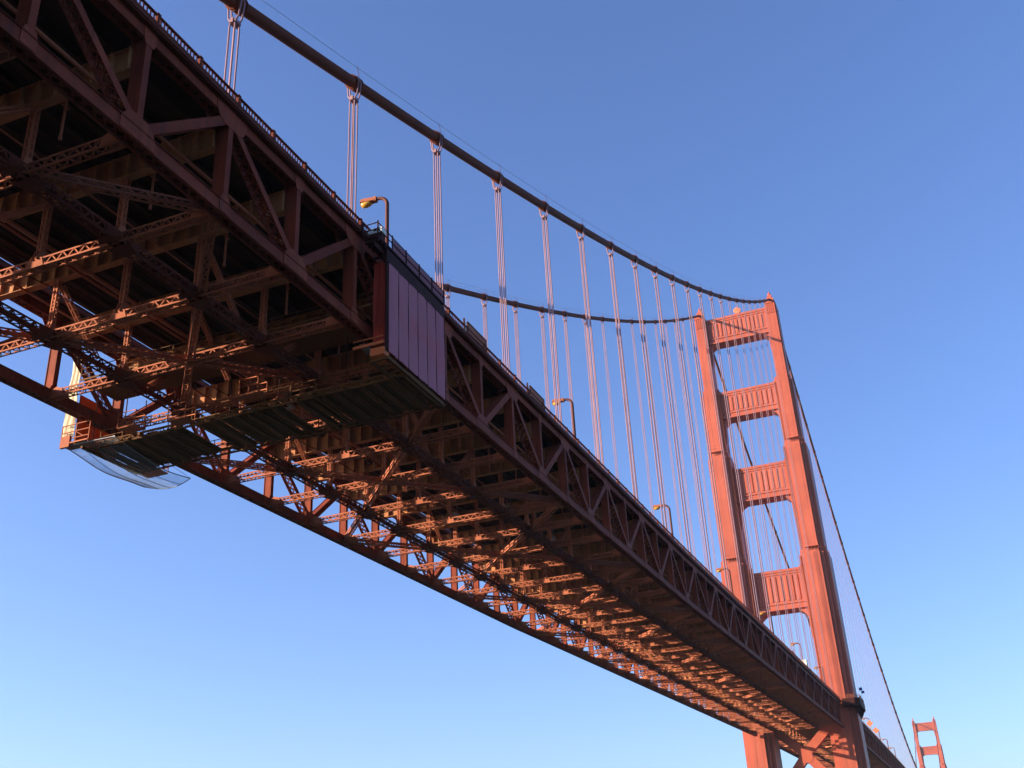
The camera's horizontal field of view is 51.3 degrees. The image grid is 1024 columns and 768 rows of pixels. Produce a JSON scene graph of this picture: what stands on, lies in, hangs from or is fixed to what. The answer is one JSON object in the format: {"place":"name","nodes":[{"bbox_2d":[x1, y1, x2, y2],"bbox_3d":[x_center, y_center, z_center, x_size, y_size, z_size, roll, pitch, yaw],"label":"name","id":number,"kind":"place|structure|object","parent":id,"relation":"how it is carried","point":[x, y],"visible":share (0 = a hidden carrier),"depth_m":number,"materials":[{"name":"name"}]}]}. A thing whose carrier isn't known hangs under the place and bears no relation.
{"place":"outdoors","nodes":[
{"label":"outdoors","id":0,"kind":"place"},
{"bbox_2d":[0,0,1023,767],"label":"sky","id":1,"kind":"structure","parent":0,"point":[858,165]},
{"bbox_2d":[777,715,903,767],"bbox_3d":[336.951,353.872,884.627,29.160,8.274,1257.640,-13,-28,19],"label":"bridge deck","id":2,"kind":"structure","parent":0,"point":[812,731],"depth_m":396.50,"materials":[{"name":"metal"}]},
{"bbox_2d":[777,713,820,720],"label":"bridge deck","id":3,"kind":"structure","parent":2,"relation":"attached to","point":[793,714],"depth_m":353.00,"materials":[{"name":"metal"}]},
{"bbox_2d":[779,742,834,767],"bbox_3d":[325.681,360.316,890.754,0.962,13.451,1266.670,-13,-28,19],"label":"stiffening truss","id":4,"kind":"object","parent":2,"relation":"attached to","point":[787,750],"visible":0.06,"depth_m":402.77,"materials":[{"name":"metal"}]},
{"bbox_2d":[779,720,887,767],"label":"lateral bracing","id":5,"kind":"object","parent":2,"relation":"attached to","point":[829,754],"visible":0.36,"depth_m":408.21,"materials":[{"name":"orange paint"}]},
{"bbox_2d":[863,726,902,767],"bbox_3d":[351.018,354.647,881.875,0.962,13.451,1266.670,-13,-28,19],"label":"stiffening truss","id":6,"kind":"object","parent":2,"relation":"attached to","point":[878,750],"visible":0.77,"depth_m":448.33,"materials":[{"name":"metal"}]},
{"bbox_2d":[862,721,904,767],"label":"railing","id":7,"kind":"object","parent":2,"relation":"on","point":[882,742],"visible":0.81,"depth_m":460.88,"materials":[{"name":"metal"}]},
{"label":"water","id":8,"kind":"structure","parent":0,"visible":0},
{"bbox_2d":[694,291,869,767],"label":"bridge tower","id":9,"kind":"structure","parent":8,"relation":"in","point":[848,744],"depth_m":370.63,"materials":[{"name":"metal"}]},
{"bbox_2d":[219,0,940,767],"bbox_3d":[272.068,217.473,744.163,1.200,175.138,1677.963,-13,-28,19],"label":"cable","id":10,"kind":"object","parent":9,"relation":"attached to","point":[313,56],"visible":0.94,"depth_m":103.33,"materials":[{"name":"paint"}]},
{"bbox_2d":[224,0,245,97],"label":"suspender","id":11,"kind":"object","parent":10,"relation":"hanging from","point":[235,23],"visible":0.6,"depth_m":69.09,"materials":[{"name":"metal"}]},
{"bbox_2d":[346,76,361,237],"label":"suspender","id":12,"kind":"object","parent":10,"relation":"hanging from","point":[354,100],"visible":0.62,"depth_m":83.12,"materials":[{"name":"metal"}]},
{"bbox_2d":[430,132,442,291],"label":"suspender","id":13,"kind":"object","parent":10,"relation":"hanging from","point":[436,152],"visible":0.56,"depth_m":97.38,"materials":[{"name":"metal"}]},
{"bbox_2d":[492,173,509,390],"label":"suspender","id":14,"kind":"object","parent":10,"relation":"hanging from","point":[497,191],"visible":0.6,"depth_m":110.90,"materials":[{"name":"metal"}]},
{"bbox_2d":[539,201,562,441],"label":"suspender","id":15,"kind":"object","parent":10,"relation":"hanging from","point":[543,217],"visible":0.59,"depth_m":124.91,"materials":[{"name":"metal"}]},
{"bbox_2d":[576,224,604,482],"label":"suspender","id":16,"kind":"object","parent":10,"relation":"hanging from","point":[580,238],"visible":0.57,"depth_m":138.90,"materials":[{"name":"metal"}]},
{"bbox_2d":[606,241,638,515],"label":"suspender","id":17,"kind":"object","parent":10,"relation":"hanging from","point":[610,255],"visible":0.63,"depth_m":152.93,"materials":[{"name":"metal"}]},
{"bbox_2d":[631,258,667,532],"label":"suspender","id":18,"kind":"object","parent":10,"relation":"hanging from","point":[634,267],"visible":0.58,"depth_m":167.01,"materials":[{"name":"metal"}]},
{"bbox_2d":[651,268,691,567],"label":"suspender","id":19,"kind":"object","parent":10,"relation":"hanging from","point":[656,276],"visible":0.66,"depth_m":181.26,"materials":[{"name":"metal"}]},
{"bbox_2d":[669,277,712,573],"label":"suspender","id":20,"kind":"object","parent":10,"relation":"hanging from","point":[672,284],"visible":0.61,"depth_m":195.26,"materials":[{"name":"metal"}]},
{"bbox_2d":[684,281,730,591],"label":"suspender","id":21,"kind":"object","parent":10,"relation":"hanging from","point":[687,291],"visible":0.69,"depth_m":209.51,"materials":[{"name":"metal"}]},
{"bbox_2d":[697,288,746,619],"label":"suspender","id":22,"kind":"object","parent":10,"relation":"hanging from","point":[699,295],"visible":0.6,"depth_m":223.67,"materials":[{"name":"metal"}]},
{"bbox_2d":[708,292,760,619],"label":"suspender","id":23,"kind":"object","parent":10,"relation":"hanging from","point":[711,299],"visible":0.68,"depth_m":237.96,"materials":[{"name":"metal"}]},
{"bbox_2d":[718,297,772,643],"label":"suspender","id":24,"kind":"object","parent":10,"relation":"hanging from","point":[745,467],"visible":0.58,"depth_m":252.04,"materials":[{"name":"metal"}]},
{"bbox_2d":[728,299,783,642],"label":"suspender","id":25,"kind":"object","parent":10,"relation":"hanging from","point":[757,476],"visible":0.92,"depth_m":266.18,"materials":[{"name":"metal"}]},
{"bbox_2d":[735,302,793,651],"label":"suspender","id":26,"kind":"object","parent":10,"relation":"hanging from","point":[764,481],"visible":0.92,"depth_m":280.42,"materials":[{"name":"metal"}]},
{"bbox_2d":[742,302,802,658],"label":"suspender","id":27,"kind":"object","parent":10,"relation":"hanging from","point":[773,483],"visible":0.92,"depth_m":295.26,"materials":[{"name":"metal"}]},
{"bbox_2d":[748,303,811,669],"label":"suspender","id":28,"kind":"object","parent":10,"relation":"hanging from","point":[779,489],"visible":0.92,"depth_m":309.99,"materials":[{"name":"metal"}]},
{"bbox_2d":[753,303,818,675],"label":"suspender","id":29,"kind":"object","parent":10,"relation":"hanging from","point":[788,496],"visible":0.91,"depth_m":323.30,"materials":[{"name":"metal"}]},
{"bbox_2d":[759,303,825,682],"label":"suspender","id":30,"kind":"object","parent":10,"relation":"hanging from","point":[792,497],"visible":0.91,"depth_m":338.31,"materials":[{"name":"metal"}]},
{"bbox_2d":[763,303,832,698],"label":"suspender","id":31,"kind":"object","parent":10,"relation":"hanging from","point":[798,503],"visible":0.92,"depth_m":352.28,"materials":[{"name":"metal"}]},
{"bbox_2d":[797,398,807,445],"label":"suspender","id":32,"kind":"object","parent":10,"relation":"hanging from","point":[802,418],"visible":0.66,"depth_m":436.65,"materials":[{"name":"metal"}]},
{"bbox_2d":[806,425,830,553],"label":"suspender","id":33,"kind":"object","parent":10,"relation":"hanging from","point":[818,488],"visible":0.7,"depth_m":438.56,"materials":[{"name":"metal"}]},
{"bbox_2d":[814,455,864,721],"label":"suspender","id":34,"kind":"object","parent":10,"relation":"hanging from","point":[838,580],"visible":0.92,"depth_m":435.81,"materials":[{"name":"metal"}]},
{"bbox_2d":[821,479,868,725],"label":"suspender","id":35,"kind":"object","parent":10,"relation":"hanging from","point":[843,597],"visible":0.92,"depth_m":447.18,"materials":[{"name":"metal"}]},
{"bbox_2d":[829,507,872,730],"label":"suspender","id":36,"kind":"object","parent":10,"relation":"hanging from","point":[851,618],"visible":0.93,"depth_m":458.04,"materials":[{"name":"metal"}]},
{"bbox_2d":[834,523,875,733],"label":"suspender","id":37,"kind":"object","parent":10,"relation":"hanging from","point":[855,631],"visible":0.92,"depth_m":469.33,"materials":[{"name":"metal"}]},
{"bbox_2d":[842,550,878,735],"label":"suspender","id":38,"kind":"object","parent":10,"relation":"hanging from","point":[860,644],"visible":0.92,"depth_m":481.01,"materials":[{"name":"metal"}]},
{"bbox_2d":[847,565,881,738],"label":"suspender","id":39,"kind":"object","parent":10,"relation":"hanging from","point":[864,653],"visible":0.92,"depth_m":492.67,"materials":[{"name":"metal"}]},
{"bbox_2d":[853,583,884,741],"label":"suspender","id":40,"kind":"object","parent":10,"relation":"hanging from","point":[868,662],"visible":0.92,"depth_m":505.40,"materials":[{"name":"metal"}]},
{"bbox_2d":[859,605,887,746],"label":"suspender","id":41,"kind":"object","parent":10,"relation":"hanging from","point":[873,677],"visible":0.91,"depth_m":515.42,"materials":[{"name":"metal"}]},
{"bbox_2d":[864,620,890,750],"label":"suspender","id":42,"kind":"object","parent":10,"relation":"hanging from","point":[877,683],"visible":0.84,"depth_m":528.08,"materials":[{"name":"metal"}]},
{"bbox_2d":[868,631,892,751],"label":"suspender","id":43,"kind":"object","parent":10,"relation":"hanging from","point":[880,693],"visible":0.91,"depth_m":539.76,"materials":[{"name":"metal"}]},
{"bbox_2d":[872,645,894,751],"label":"suspender","id":44,"kind":"object","parent":10,"relation":"hanging from","point":[884,700],"visible":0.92,"depth_m":551.77,"materials":[{"name":"metal"}]},
{"bbox_2d":[877,659,897,757],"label":"suspender","id":45,"kind":"object","parent":10,"relation":"hanging from","point":[887,707],"visible":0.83,"depth_m":563.68,"materials":[{"name":"metal"}]},
{"bbox_2d":[881,671,899,759],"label":"suspender","id":46,"kind":"object","parent":10,"relation":"hanging from","point":[890,713],"visible":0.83,"depth_m":575.52,"materials":[{"name":"metal"}]},
{"bbox_2d":[885,684,901,761],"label":"suspender","id":47,"kind":"object","parent":10,"relation":"hanging from","point":[893,721],"visible":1,"depth_m":587.80,"materials":[{"name":"metal"}]},
{"bbox_2d":[889,696,903,763],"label":"suspender","id":48,"kind":"object","parent":10,"relation":"hanging from","point":[895,727],"visible":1,"depth_m":600.20,"materials":[{"name":"metal"}]},
{"bbox_2d":[892,704,905,766],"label":"suspender","id":49,"kind":"object","parent":10,"relation":"hanging from","point":[898,731],"visible":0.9,"depth_m":613.39,"materials":[{"name":"metal"}]},
{"bbox_2d":[429,274,916,765],"bbox_3d":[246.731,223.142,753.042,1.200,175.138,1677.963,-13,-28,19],"label":"cable","id":50,"kind":"object","parent":9,"relation":"attached to","point":[447,287],"visible":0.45,"depth_m":240.26,"materials":[{"name":"paint"}]},
{"bbox_2d":[445,284,450,307],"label":"suspender","id":51,"kind":"object","parent":50,"relation":"hanging from","point":[448,301],"visible":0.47,"depth_m":170.68,"materials":[{"name":"metal"}]},
{"bbox_2d":[481,293,487,346],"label":"suspender","id":52,"kind":"object","parent":50,"relation":"hanging from","point":[484,317],"visible":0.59,"depth_m":185.23,"materials":[{"name":"metal"}]},
{"bbox_2d":[512,301,520,383],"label":"suspender","id":53,"kind":"object","parent":50,"relation":"hanging from","point":[516,341],"visible":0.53,"depth_m":199.34,"materials":[{"name":"metal"}]},
{"bbox_2d":[539,307,550,415],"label":"suspender","id":54,"kind":"object","parent":50,"relation":"hanging from","point":[544,360],"visible":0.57,"depth_m":213.39,"materials":[{"name":"metal"}]},
{"bbox_2d":[562,312,572,432],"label":"suspender","id":55,"kind":"object","parent":50,"relation":"hanging from","point":[568,368],"visible":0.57,"depth_m":228.76,"materials":[{"name":"metal"}]},
{"bbox_2d":[582,319,597,458],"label":"suspender","id":56,"kind":"object","parent":50,"relation":"hanging from","point":[591,399],"visible":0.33,"depth_m":241.66,"materials":[{"name":"metal"}]},
{"bbox_2d":[601,321,618,480],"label":"suspender","id":57,"kind":"object","parent":50,"relation":"hanging from","point":[610,400],"visible":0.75,"depth_m":256.07,"materials":[{"name":"metal"}]},
{"bbox_2d":[617,325,635,496],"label":"suspender","id":58,"kind":"object","parent":50,"relation":"hanging from","point":[626,411],"visible":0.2,"depth_m":270.73,"materials":[{"name":"metal"}]},
{"bbox_2d":[630,323,653,515],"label":"suspender","id":59,"kind":"object","parent":50,"relation":"hanging from","point":[643,420],"visible":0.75,"depth_m":284.67,"materials":[{"name":"metal"}]},
{"bbox_2d":[644,323,668,529],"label":"suspender","id":60,"kind":"object","parent":50,"relation":"hanging from","point":[656,426],"visible":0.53,"depth_m":299.04,"materials":[{"name":"metal"}]},
{"bbox_2d":[654,323,682,543],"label":"suspender","id":61,"kind":"object","parent":50,"relation":"hanging from","point":[669,435],"visible":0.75,"depth_m":313.28,"materials":[{"name":"metal"}]},
{"bbox_2d":[664,322,695,556],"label":"suspender","id":62,"kind":"object","parent":50,"relation":"hanging from","point":[680,440],"visible":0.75,"depth_m":327.73,"materials":[{"name":"metal"}]},
{"bbox_2d":[673,321,707,568],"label":"suspender","id":63,"kind":"object","parent":50,"relation":"hanging from","point":[691,446],"visible":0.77,"depth_m":342.40,"materials":[{"name":"metal"}]},
{"bbox_2d":[682,320,717,576],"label":"suspender","id":64,"kind":"object","parent":50,"relation":"hanging from","point":[700,450],"visible":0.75,"depth_m":356.65,"materials":[{"name":"metal"}]},
{"bbox_2d":[689,320,727,587],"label":"suspender","id":65,"kind":"object","parent":50,"relation":"hanging from","point":[708,458],"visible":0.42,"depth_m":370.65,"materials":[{"name":"metal"}]},
{"bbox_2d":[721,381,750,564],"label":"suspender","id":66,"kind":"object","parent":50,"relation":"hanging from","point":[735,464],"visible":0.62,"depth_m":426.49,"materials":[{"name":"metal"}]},
{"bbox_2d":[734,425,765,624],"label":"suspender","id":67,"kind":"object","parent":50,"relation":"hanging from","point":[747,511],"visible":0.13,"depth_m":428.35,"materials":[{"name":"metal"}]},
{"bbox_2d":[742,443,770,626],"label":"suspender","id":68,"kind":"object","parent":50,"relation":"hanging from","point":[756,533],"visible":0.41,"depth_m":440.93,"materials":[{"name":"metal"}]},
{"bbox_2d":[757,506,778,636],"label":"suspender","id":69,"kind":"object","parent":50,"relation":"hanging from","point":[766,564],"visible":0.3,"depth_m":452.55,"materials":[{"name":"metal"}]},
{"bbox_2d":[763,508,784,641],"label":"suspender","id":70,"kind":"object","parent":50,"relation":"hanging from","point":[772,566],"depth_m":466.82,"materials":[{"name":"metal"}]},
{"bbox_2d":[767,512,790,649],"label":"suspender","id":71,"kind":"object","parent":50,"relation":"hanging from","point":[777,568],"visible":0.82,"depth_m":479.10,"materials":[{"name":"metal"}]},
{"bbox_2d":[775,533,795,652],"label":"suspender","id":72,"kind":"object","parent":50,"relation":"hanging from","point":[788,614],"visible":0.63,"depth_m":482.75,"materials":[{"name":"metal"}]},
{"bbox_2d":[796,613,804,656],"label":"suspender","id":73,"kind":"object","parent":50,"relation":"hanging from","point":[800,636],"depth_m":507.08,"materials":[{"name":"metal"}]},
{"bbox_2d":[804,616,814,671],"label":"suspender","id":74,"kind":"object","parent":50,"relation":"hanging from","point":[809,646],"depth_m":532.70,"materials":[{"name":"metal"}]},
{"bbox_2d":[733,307,740,313],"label":"round dish","id":75,"kind":"object","parent":9,"relation":"on","point":[735,310],"visible":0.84,"depth_m":414.01,"materials":[{"name":"paint"}]},
{"bbox_2d":[912,717,946,767],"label":"bridge tower","id":76,"kind":"structure","parent":8,"relation":"in","point":[922,752],"depth_m":1471.75,"materials":[{"name":"metal"}]},
{"bbox_3d":[-31.326,-16.324,27.666,11.200,64.600,16.000,-13,-28,19],"label":"bridge pylon","id":77,"kind":"object","parent":8,"relation":"in","visible":0},
{"bbox_2d":[0,0,841,718],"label":"bridge deck","id":78,"kind":"structure","parent":77,"relation":"attached to","point":[92,284],"depth_m":82.06,"materials":[{"name":"metal"}]},
{"bbox_2d":[59,220,445,478],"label":"maintenance scaffold","id":79,"kind":"object","parent":78,"relation":"attached to","point":[408,298],"visible":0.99,"depth_m":84.01,"materials":[{"name":"metal"}]},
{"bbox_2d":[62,361,81,436],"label":"tarpaulin","id":80,"kind":"object","parent":79,"relation":"hanging from","point":[69,419],"visible":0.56,"depth_m":89.65,"materials":[{"name":"white fabric"}]},
{"bbox_2d":[66,435,190,488],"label":"safety net","id":81,"kind":"object","parent":79,"relation":"attached to","point":[120,475],"visible":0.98,"depth_m":91.41,"materials":[{"name":"grey fabric"}]},
{"bbox_2d":[369,226,386,240],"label":"equipment case","id":82,"kind":"object","parent":79,"relation":"on","point":[374,232],"visible":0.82,"depth_m":79.45,"materials":[{"name":"white paint"}]},
{"bbox_2d":[359,196,388,244],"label":"street lamp","id":83,"kind":"object","parent":78,"relation":"on","point":[366,202],"visible":0.71,"depth_m":89.28,"materials":[{"name":"metal"}]},
{"bbox_2d":[0,294,757,736],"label":"stiffening truss","id":84,"kind":"object","parent":78,"relation":"attached to","point":[72,408],"visible":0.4,"depth_m":115.51,"materials":[{"name":"metal"}]},
{"bbox_2d":[0,44,838,733],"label":"lateral bracing","id":85,"kind":"object","parent":78,"relation":"attached to","point":[118,240],"visible":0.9,"depth_m":103.12,"materials":[{"name":"orange paint"}]},
{"bbox_2d":[0,0,844,727],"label":"stiffening truss","id":86,"kind":"object","parent":78,"relation":"attached to","point":[132,130],"visible":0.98,"depth_m":72.88,"materials":[{"name":"metal"}]},
{"bbox_2d":[133,0,839,698],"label":"railing","id":87,"kind":"object","parent":78,"relation":"on","point":[159,22],"visible":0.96,"depth_m":76.27,"materials":[{"name":"metal"}]},
{"bbox_2d":[463,318,486,351],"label":"railing screen","id":88,"kind":"object","parent":87,"relation":"attached to","point":[476,332],"visible":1,"depth_m":97.41,"materials":[{"name":"orange paint"}]},
{"bbox_2d":[526,383,544,409],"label":"railing screen","id":89,"kind":"object","parent":87,"relation":"attached to","point":[535,393],"visible":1,"depth_m":110.26,"materials":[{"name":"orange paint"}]},
{"bbox_2d":[552,398,576,440],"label":"street lamp","id":90,"kind":"object","parent":78,"relation":"on","point":[572,411],"visible":0.62,"depth_m":128.02,"materials":[{"name":"metal"}]},
{"bbox_2d":[653,504,673,535],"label":"street lamp","id":91,"kind":"object","parent":78,"relation":"on","point":[656,507],"visible":0.63,"depth_m":166.86,"materials":[{"name":"metal"}]},
{"bbox_2d":[716,567,733,595],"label":"street lamp","id":92,"kind":"object","parent":78,"relation":"on","point":[719,569],"visible":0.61,"depth_m":205.73,"materials":[{"name":"metal"}]},
{"bbox_2d":[759,611,773,632],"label":"street lamp","id":93,"kind":"object","parent":78,"relation":"on","point":[762,612],"visible":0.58,"depth_m":245.46,"materials":[{"name":"paint"}]}
]}

